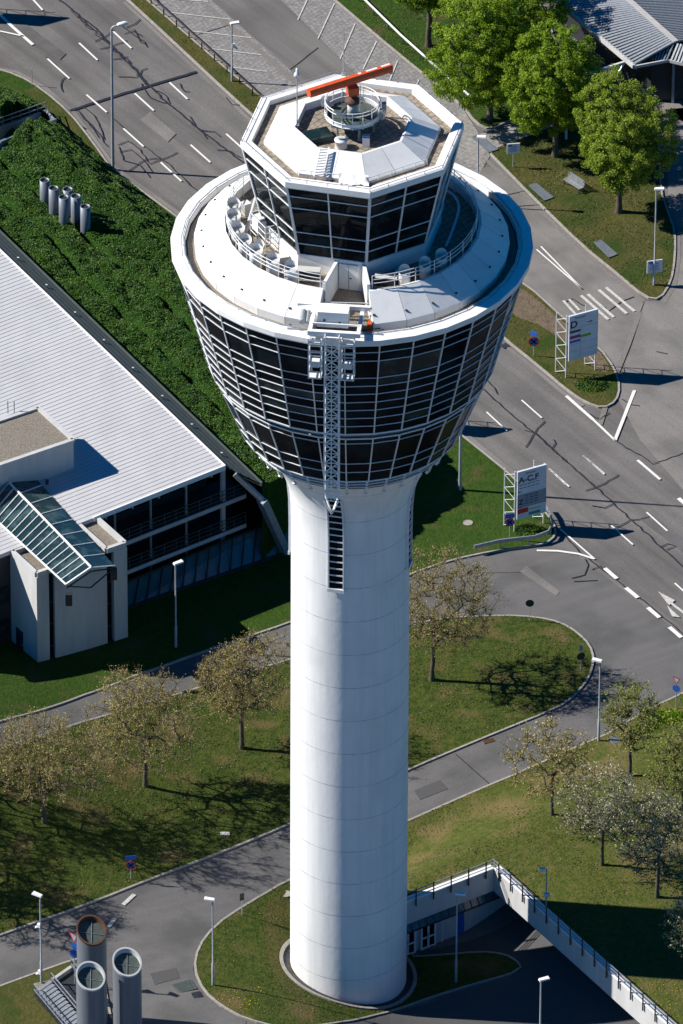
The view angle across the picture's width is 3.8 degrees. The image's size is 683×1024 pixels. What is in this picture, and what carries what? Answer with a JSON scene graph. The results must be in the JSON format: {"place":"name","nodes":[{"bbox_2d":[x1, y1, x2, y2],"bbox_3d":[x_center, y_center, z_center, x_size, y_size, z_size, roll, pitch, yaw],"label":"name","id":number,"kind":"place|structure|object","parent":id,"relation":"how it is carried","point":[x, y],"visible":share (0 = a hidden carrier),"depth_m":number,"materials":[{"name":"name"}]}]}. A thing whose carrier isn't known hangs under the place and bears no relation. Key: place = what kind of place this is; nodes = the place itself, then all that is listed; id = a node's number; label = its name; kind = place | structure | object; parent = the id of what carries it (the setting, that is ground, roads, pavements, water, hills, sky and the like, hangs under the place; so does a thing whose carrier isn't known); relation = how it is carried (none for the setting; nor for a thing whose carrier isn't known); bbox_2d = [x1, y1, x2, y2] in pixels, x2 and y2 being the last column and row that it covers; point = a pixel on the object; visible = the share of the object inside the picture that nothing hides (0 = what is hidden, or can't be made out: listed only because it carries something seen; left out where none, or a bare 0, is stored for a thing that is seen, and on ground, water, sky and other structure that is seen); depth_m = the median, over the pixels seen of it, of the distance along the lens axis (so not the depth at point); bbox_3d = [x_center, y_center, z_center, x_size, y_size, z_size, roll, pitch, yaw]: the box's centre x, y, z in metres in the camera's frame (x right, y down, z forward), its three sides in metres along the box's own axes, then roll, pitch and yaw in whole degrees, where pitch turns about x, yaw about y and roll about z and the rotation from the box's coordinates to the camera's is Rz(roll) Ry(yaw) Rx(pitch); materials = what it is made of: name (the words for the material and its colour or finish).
{"place":"outdoors","nodes":[
{"label":"outdoors","id":0,"kind":"place"},
{"bbox_2d":[0,960,108,1023],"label":"lawn by stairwell","id":1,"kind":"structure","parent":0,"point":[20,1003],"depth_m":739.55,"materials":[{"name":"green plant"}]},
{"bbox_2d":[33,958,112,1023],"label":"stairwell","id":2,"kind":"object","parent":1,"relation":"on","point":[56,998],"visible":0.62,"depth_m":739.49,"materials":[{"name":"grey"}]},
{"bbox_2d":[76,961,105,1023],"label":"flue pipe","id":3,"kind":"object","parent":1,"relation":"on","point":[90,992],"visible":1,"depth_m":729.07,"materials":[{"name":"metal"}]},
{"bbox_2d":[76,914,107,1023],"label":"flue pipe","id":4,"kind":"object","parent":1,"relation":"on","point":[91,930],"visible":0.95,"depth_m":733.45,"materials":[{"name":"metal"}]},
{"bbox_2d":[0,88,287,558],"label":"ivy bank","id":5,"kind":"structure","parent":0,"point":[274,492],"depth_m":806.95,"materials":[{"name":"green plant"}]},
{"bbox_2d":[0,102,56,149],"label":"light well","id":6,"kind":"object","parent":5,"relation":"in","point":[6,127],"visible":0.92,"depth_m":830.53,"materials":[{"name":"metal"}]},
{"bbox_2d":[0,85,282,482],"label":"ivy","id":7,"kind":"object","parent":5,"relation":"on","point":[105,172],"visible":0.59,"depth_m":810.08,"materials":[{"name":"green plant"}]},
{"bbox_2d":[152,0,295,96],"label":"parking strip","id":8,"kind":"object","parent":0,"point":[271,80],"visible":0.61,"depth_m":847.27,"materials":[{"name":"grey stone"}]},
{"bbox_2d":[0,71,553,719],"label":"lawn by offices","id":9,"kind":"structure","parent":0,"point":[224,609],"depth_m":781.67,"materials":[{"name":"green plant"}]},
{"bbox_2d":[110,21,127,168],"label":"street lamp","id":10,"kind":"object","parent":9,"relation":"on","point":[123,23],"visible":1,"depth_m":827.61,"materials":[{"name":"metal"}]},
{"bbox_2d":[0,230,287,661],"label":"office building","id":11,"kind":"structure","parent":9,"relation":"on","point":[114,454],"depth_m":781.36,"materials":[{"name":"metal"}]},
{"bbox_2d":[49,573,53,656],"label":"slit window","id":12,"kind":"structure","parent":11,"relation":"in","point":[51,623],"depth_m":772.11,"materials":[{"name":"black glass"}]},
{"bbox_2d":[25,87,463,440],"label":"dry verge","id":13,"kind":"structure","parent":9,"relation":"on","point":[66,119],"depth_m":837.84,"materials":[{"name":"brown plant"}]},
{"bbox_2d":[474,505,553,548],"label":"guard rail","id":14,"kind":"object","parent":9,"relation":"on","point":[527,538],"visible":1,"depth_m":787.01,"materials":[{"name":"metal"}]},
{"bbox_2d":[503,460,546,530],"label":"direction sign","id":15,"kind":"object","parent":9,"relation":"on","point":[531,493],"visible":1,"depth_m":787.45,"materials":[{"name":"metal"}]},
{"bbox_2d":[212,0,352,83],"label":"parking lane","id":16,"kind":"structure","parent":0,"point":[278,30],"depth_m":848.33,"materials":[{"name":"grey asphalt"}]},
{"bbox_2d":[0,615,591,933],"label":"lawn between roads","id":17,"kind":"structure","parent":0,"point":[20,821],"depth_m":762.73,"materials":[{"name":"green plant"}]},
{"bbox_2d":[0,706,119,823],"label":"bare tree","id":18,"kind":"object","parent":17,"relation":"on","point":[21,765],"visible":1,"depth_m":751.46,"materials":[{"name":"brown plant"}]},
{"bbox_2d":[79,664,210,787],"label":"bare tree","id":19,"kind":"object","parent":17,"relation":"on","point":[142,703],"visible":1,"depth_m":756.75,"materials":[{"name":"brown plant"}]},
{"bbox_2d":[187,626,290,749],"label":"bare tree","id":20,"kind":"object","parent":17,"relation":"on","point":[221,675],"visible":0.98,"depth_m":762.07,"materials":[{"name":"brown plant"}]},
{"bbox_2d":[409,540,508,681],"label":"bare tree","id":21,"kind":"object","parent":17,"relation":"on","point":[436,629],"visible":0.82,"depth_m":768.38,"materials":[{"name":"brown plant"}]},
{"bbox_2d":[0,0,682,1023],"bbox_3d":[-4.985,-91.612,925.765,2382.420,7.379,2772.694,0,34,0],"label":"road","id":22,"kind":"structure","parent":0,"point":[646,568],"depth_m":807.57,"materials":[{"name":"grey asphalt"}]},
{"bbox_2d":[11,18,65,58],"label":"road patch","id":23,"kind":"object","parent":22,"relation":"on","point":[21,26],"visible":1,"depth_m":847.91,"materials":[{"name":"grey asphalt"}]},
{"bbox_2d":[140,112,175,140],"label":"road patch","id":24,"kind":"object","parent":22,"relation":"on","point":[157,125],"visible":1,"depth_m":836.80,"materials":[{"name":"grey asphalt"}]},
{"bbox_2d":[0,1,583,477],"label":"gutter strip","id":25,"kind":"object","parent":22,"relation":"on","point":[176,211],"visible":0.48,"depth_m":834.90,"materials":[{"name":"concrete"}]},
{"bbox_2d":[0,0,682,1023],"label":"kerb","id":26,"kind":"structure","parent":22,"relation":"on","point":[410,574],"depth_m":775.85,"materials":[{"name":"concrete"}]},
{"bbox_2d":[0,0,682,637],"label":"road markings","id":27,"kind":"object","parent":22,"relation":"on","point":[614,576],"visible":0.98,"depth_m":802.65,"materials":[{"name":"paint"}]},
{"bbox_2d":[46,0,682,783],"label":"tar seams","id":28,"kind":"object","parent":22,"relation":"on","point":[240,160],"visible":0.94,"depth_m":834.38,"materials":[{"name":"black asphalt"}]},
{"bbox_2d":[130,0,617,405],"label":"median strip","id":29,"kind":"object","parent":22,"relation":"on","point":[544,350],"visible":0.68,"depth_m":811.45,"materials":[{"name":"green plant"}]},
{"bbox_2d":[512,289,608,371],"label":"soil edge","id":30,"kind":"object","parent":29,"relation":"on","point":[525,307],"visible":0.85,"depth_m":813.55,"materials":[{"name":"brown soil"}]},
{"bbox_2d":[555,305,597,377],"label":"direction sign","id":31,"kind":"object","parent":29,"relation":"on","point":[582,334],"visible":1,"depth_m":804.85,"materials":[{"name":"metal"}]},
{"bbox_2d":[574,376,610,392],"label":"shrub","id":32,"kind":"object","parent":29,"relation":"on","point":[596,387],"visible":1,"depth_m":805.59,"materials":[{"name":"green plant"}]},
{"bbox_2d":[107,0,682,926],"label":"worn markings","id":33,"kind":"object","parent":22,"relation":"on","point":[131,896],"visible":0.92,"depth_m":815.58,"materials":[{"name":"paint"}]},
{"bbox_2d":[407,859,505,954],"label":"entrance wall","id":34,"kind":"structure","parent":22,"relation":"on","point":[431,915],"depth_m":750.56,"materials":[{"name":"concrete"}]},
{"bbox_2d":[421,923,435,949],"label":"window","id":35,"kind":"structure","parent":34,"relation":"in","point":[428,934],"depth_m":751.10,"materials":[{"name":"white glass"}]},
{"bbox_2d":[493,860,676,1023],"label":"driveway parapet","id":36,"kind":"structure","parent":22,"relation":"on","point":[582,955],"depth_m":743.74,"materials":[{"name":"concrete"}]},
{"bbox_2d":[640,512,682,551],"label":"road patch","id":37,"kind":"object","parent":22,"relation":"on","point":[672,537],"visible":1,"depth_m":789.17,"materials":[{"name":"grey asphalt"}]},
{"bbox_2d":[0,546,682,1023],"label":"service road","id":38,"kind":"structure","parent":0,"point":[162,924],"depth_m":765.02,"materials":[{"name":"grey asphalt"}]},
{"bbox_2d":[112,947,141,1023],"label":"flue pipe","id":39,"kind":"object","parent":38,"relation":"on","point":[127,984],"visible":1,"depth_m":730.58,"materials":[{"name":"metal"}]},
{"bbox_2d":[414,780,447,798],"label":"road patch","id":40,"kind":"object","parent":38,"relation":"on","point":[431,789],"visible":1,"depth_m":762.67,"materials":[{"name":"grey asphalt"}]},
{"bbox_2d":[196,881,519,1023],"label":"tower island","id":41,"kind":"structure","parent":0,"point":[252,945],"depth_m":745.50,"materials":[{"name":"green plant"}]},
{"bbox_2d":[263,891,305,996],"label":"soil ring","id":42,"kind":"object","parent":41,"relation":"on","point":[273,944],"visible":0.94,"depth_m":749.79,"materials":[{"name":"green plant"}]},
{"bbox_2d":[171,71,532,1009],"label":"control tower","id":43,"kind":"structure","parent":41,"relation":"on","point":[425,361],"depth_m":712.34,"materials":[{"name":"paint"}]},
{"bbox_2d":[185,286,225,393],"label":"window","id":44,"kind":"structure","parent":43,"relation":"in","point":[194,302],"depth_m":711.82,"materials":[{"name":"black glass"}]},
{"bbox_2d":[199,301,243,408],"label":"window","id":45,"kind":"structure","parent":43,"relation":"in","point":[213,324],"depth_m":710.09,"materials":[{"name":"black glass"}]},
{"bbox_2d":[219,315,265,419],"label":"window","id":46,"kind":"structure","parent":43,"relation":"in","point":[235,334],"depth_m":708.70,"materials":[{"name":"black glass"}]},
{"bbox_2d":[231,401,266,460],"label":"window","id":47,"kind":"structure","parent":43,"relation":"in","point":[245,421],"depth_m":715.40,"materials":[{"name":"black glass"}]},
{"bbox_2d":[241,148,278,236],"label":"cab window","id":48,"kind":"structure","parent":43,"relation":"in","point":[256,173],"depth_m":708.01,"materials":[{"name":"black glass"}]},
{"bbox_2d":[250,210,275,251],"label":"cooling unit","id":49,"kind":"object","parent":43,"relation":"on","point":[258,223],"visible":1,"depth_m":710.13,"materials":[{"name":"white paint"}]},
{"bbox_2d":[247,413,283,469],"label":"window","id":50,"kind":"structure","parent":43,"relation":"in","point":[261,428],"depth_m":714.26,"materials":[{"name":"black glass"}]},
{"bbox_2d":[245,328,289,427],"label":"window","id":51,"kind":"structure","parent":43,"relation":"in","point":[263,348],"depth_m":707.49,"materials":[{"name":"black glass"}]},
{"bbox_2d":[264,169,296,252],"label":"cab window","id":52,"kind":"structure","parent":43,"relation":"in","point":[277,192],"depth_m":706.28,"materials":[{"name":"black glass"}]},
{"bbox_2d":[268,423,303,476],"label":"window","id":53,"kind":"structure","parent":43,"relation":"in","point":[283,440],"depth_m":713.39,"materials":[{"name":"black glass"}]},
{"bbox_2d":[276,338,315,432],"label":"window","id":54,"kind":"structure","parent":43,"relation":"in","point":[293,356],"depth_m":706.97,"materials":[{"name":"black glass"}]},
{"bbox_2d":[291,431,322,480],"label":"window","id":55,"kind":"structure","parent":43,"relation":"in","point":[306,445],"depth_m":712.87,"materials":[{"name":"black glass"}]},
{"bbox_2d":[285,187,330,258],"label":"cab window","id":56,"kind":"structure","parent":43,"relation":"in","point":[309,215],"depth_m":704.91,"materials":[{"name":"black glass"}]},
{"bbox_2d":[302,126,333,143],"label":"roof hatch","id":57,"kind":"object","parent":43,"relation":"on","point":[319,135],"visible":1,"depth_m":706.21,"materials":[{"name":"glass"}]},
{"bbox_2d":[310,344,344,434],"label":"window","id":58,"kind":"structure","parent":43,"relation":"in","point":[317,384],"depth_m":706.97,"materials":[{"name":"black glass"}]},
{"bbox_2d":[318,436,345,482],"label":"window","id":59,"kind":"structure","parent":43,"relation":"in","point":[320,439],"depth_m":712.35,"materials":[{"name":"black glass"}]},
{"bbox_2d":[325,499,344,593],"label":"shaft window","id":60,"kind":"structure","parent":43,"relation":"in","point":[335,522],"depth_m":722.15,"materials":[{"name":"black glass"}]},
{"bbox_2d":[287,301,383,514],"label":"facade lift","id":61,"kind":"object","parent":43,"relation":"attached to","point":[332,315],"visible":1,"depth_m":703.37,"materials":[{"name":"white paint"}]},
{"bbox_2d":[327,193,368,263],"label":"cab window","id":62,"kind":"structure","parent":43,"relation":"in","point":[347,214],"depth_m":704.39,"materials":[{"name":"black glass"}]},
{"bbox_2d":[339,263,358,290],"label":"door","id":63,"kind":"structure","parent":43,"relation":"in","point":[343,268],"depth_m":707.15,"materials":[{"name":"white paint"}]},
{"bbox_2d":[306,63,392,139],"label":"radar antenna","id":64,"kind":"object","parent":43,"relation":"on","point":[345,114],"visible":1,"depth_m":705.95,"materials":[{"name":"metal"}]},
{"bbox_2d":[345,438,372,482],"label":"window","id":65,"kind":"structure","parent":43,"relation":"in","point":[357,450],"depth_m":712.35,"materials":[{"name":"black glass"}]},
{"bbox_2d":[344,346,378,435],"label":"window","id":66,"kind":"structure","parent":43,"relation":"in","point":[360,394],"depth_m":706.63,"materials":[{"name":"black glass"}]},
{"bbox_2d":[368,434,399,481],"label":"window","id":67,"kind":"structure","parent":43,"relation":"in","point":[383,448],"depth_m":712.69,"materials":[{"name":"black glass"}]},
{"bbox_2d":[365,187,405,263],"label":"cab window","id":68,"kind":"structure","parent":43,"relation":"in","point":[384,211],"depth_m":704.56,"materials":[{"name":"black glass"}]},
{"bbox_2d":[373,342,412,434],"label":"window","id":69,"kind":"structure","parent":43,"relation":"in","point":[394,359],"depth_m":706.63,"materials":[{"name":"black glass"}]},
{"bbox_2d":[389,427,423,478],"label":"window","id":70,"kind":"structure","parent":43,"relation":"in","point":[407,443],"depth_m":713.04,"materials":[{"name":"black glass"}]},
{"bbox_2d":[406,473,421,571],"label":"shaft window","id":71,"kind":"structure","parent":43,"relation":"in","point":[409,516],"depth_m":724.80,"materials":[{"name":"black glass"}]},
{"bbox_2d":[395,175,441,253],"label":"cab window","id":72,"kind":"structure","parent":43,"relation":"in","point":[419,198],"depth_m":705.77,"materials":[{"name":"black glass"}]},
{"bbox_2d":[401,334,443,430],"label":"window","id":73,"kind":"structure","parent":43,"relation":"in","point":[425,353],"depth_m":707.15,"materials":[{"name":"black glass"}]},
{"bbox_2d":[409,418,445,472],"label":"window","id":74,"kind":"structure","parent":43,"relation":"in","point":[427,441],"depth_m":713.91,"materials":[{"name":"black glass"}]},
{"bbox_2d":[427,407,464,465],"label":"window","id":75,"kind":"structure","parent":43,"relation":"in","point":[450,422],"depth_m":714.78,"materials":[{"name":"black glass"}]},
{"bbox_2d":[426,323,471,423],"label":"window","id":76,"kind":"structure","parent":43,"relation":"in","point":[454,343],"depth_m":708.18,"materials":[{"name":"black glass"}]},
{"bbox_2d":[441,394,478,456],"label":"window","id":77,"kind":"structure","parent":43,"relation":"in","point":[461,419],"depth_m":716.01,"materials":[{"name":"black glass"}]},
{"bbox_2d":[449,309,494,413],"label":"window","id":78,"kind":"structure","parent":43,"relation":"in","point":[476,341],"depth_m":709.40,"materials":[{"name":"black glass"}]},
{"bbox_2d":[468,296,510,401],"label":"window","id":79,"kind":"structure","parent":43,"relation":"in","point":[499,313],"depth_m":710.78,"materials":[{"name":"black glass"}]},
{"bbox_2d":[482,280,522,387],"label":"window","id":80,"kind":"structure","parent":43,"relation":"in","point":[513,296],"depth_m":712.52,"materials":[{"name":"black glass"}]},
{"bbox_2d":[197,883,518,1022],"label":"grass tufts","id":81,"kind":"object","parent":41,"relation":"on","point":[314,989],"visible":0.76,"depth_m":745.75,"materials":[{"name":"green plant"}]},
{"bbox_2d":[282,0,489,173],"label":"parking strip","id":82,"kind":"object","parent":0,"point":[360,43],"visible":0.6,"depth_m":847.20,"materials":[{"name":"grey stone"}]},
{"bbox_2d":[203,5,680,424],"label":"gutter","id":83,"kind":"object","parent":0,"point":[293,80],"visible":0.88,"depth_m":822.67,"materials":[{"name":"concrete"}]},
{"bbox_2d":[337,0,556,126],"bbox_3d":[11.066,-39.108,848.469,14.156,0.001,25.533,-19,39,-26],"label":"lawn under trees","id":84,"kind":"structure","parent":0,"point":[350,5],"depth_m":848.99,"materials":[{"name":"green plant"}]},
{"bbox_2d":[393,0,446,47],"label":"maple tree","id":85,"kind":"object","parent":84,"relation":"on","point":[419,5],"visible":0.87,"depth_m":843.38,"materials":[{"name":"green plant"}]},
{"bbox_2d":[422,0,534,121],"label":"maple tree","id":86,"kind":"object","parent":84,"relation":"on","point":[493,37],"visible":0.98,"depth_m":832.02,"materials":[{"name":"green plant"}]},
{"bbox_2d":[469,0,572,52],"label":"maple tree","id":87,"kind":"object","parent":84,"relation":"on","point":[557,12],"visible":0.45,"depth_m":838.55,"materials":[{"name":"green plant"}]},
{"bbox_2d":[340,918,639,1023],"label":"courtyard paving","id":88,"kind":"structure","parent":0,"point":[572,993],"depth_m":745.89,"materials":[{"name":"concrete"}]},
{"bbox_2d":[456,99,588,166],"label":"footpath","id":89,"kind":"structure","parent":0,"point":[467,149],"depth_m":835.48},
{"bbox_2d":[407,694,682,1023],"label":"lawn","id":90,"kind":"structure","parent":0,"point":[640,908],"depth_m":752.04,"materials":[{"name":"green plant"}]},
{"bbox_2d":[494,712,598,815],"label":"young tree","id":91,"kind":"object","parent":90,"relation":"on","point":[570,753],"visible":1,"depth_m":753.34,"materials":[{"name":"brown plant"}]},
{"bbox_2d":[549,756,640,865],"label":"young tree","id":92,"kind":"object","parent":90,"relation":"on","point":[586,809],"visible":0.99,"depth_m":747.76,"materials":[{"name":"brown plant"}]},
{"bbox_2d":[596,673,670,776],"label":"young tree","id":93,"kind":"object","parent":90,"relation":"on","point":[643,715],"visible":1,"depth_m":757.28,"materials":[{"name":"green plant"}]},
{"bbox_2d":[594,773,682,898],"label":"young tree","id":94,"kind":"object","parent":90,"relation":"on","point":[658,848],"visible":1,"depth_m":744.12,"materials":[{"name":"green plant"}]},
{"bbox_2d":[638,715,682,811],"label":"young tree","id":95,"kind":"object","parent":90,"relation":"on","point":[676,748],"visible":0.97,"depth_m":753.81,"materials":[{"name":"green plant"}]},
{"bbox_2d":[657,888,682,956],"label":"young tree","id":96,"kind":"object","parent":90,"relation":"on","point":[678,916],"visible":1,"depth_m":737.89,"materials":[{"name":"green plant"}]},
{"bbox_2d":[480,166,644,368],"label":"slip road","id":97,"kind":"structure","parent":0,"point":[550,283],"depth_m":818.17,"materials":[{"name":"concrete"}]},
{"bbox_2d":[492,101,673,297],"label":"lawn under maples","id":98,"kind":"structure","parent":0,"point":[559,201],"depth_m":826.75,"materials":[{"name":"green plant"}]},
{"bbox_2d":[499,18,608,157],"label":"maple tree","id":99,"kind":"object","parent":98,"relation":"on","point":[549,101],"visible":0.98,"depth_m":827.96,"materials":[{"name":"green plant"}]},
{"bbox_2d":[494,105,674,288],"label":"grass tufts","id":100,"kind":"object","parent":98,"relation":"on","point":[593,204],"visible":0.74,"depth_m":827.22,"materials":[{"name":"green plant"}]},
{"bbox_2d":[572,63,682,213],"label":"maple tree","id":101,"kind":"object","parent":98,"relation":"on","point":[605,145],"visible":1,"depth_m":821.14,"materials":[{"name":"green plant"}]},
{"bbox_2d":[595,55,682,119],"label":"hall forecourt","id":102,"kind":"structure","parent":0,"point":[668,105],"depth_m":839.60,"materials":[{"name":"concrete"}]},
{"bbox_2d":[554,0,682,102],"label":"canopy hall","id":103,"kind":"structure","parent":102,"relation":"on","point":[640,41],"depth_m":839.08,"materials":[{"name":"metal"}]},
{"bbox_2d":[618,108,682,488],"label":"side road","id":104,"kind":"structure","parent":0,"point":[652,377],"depth_m":807.55,"materials":[{"name":"grey asphalt"}]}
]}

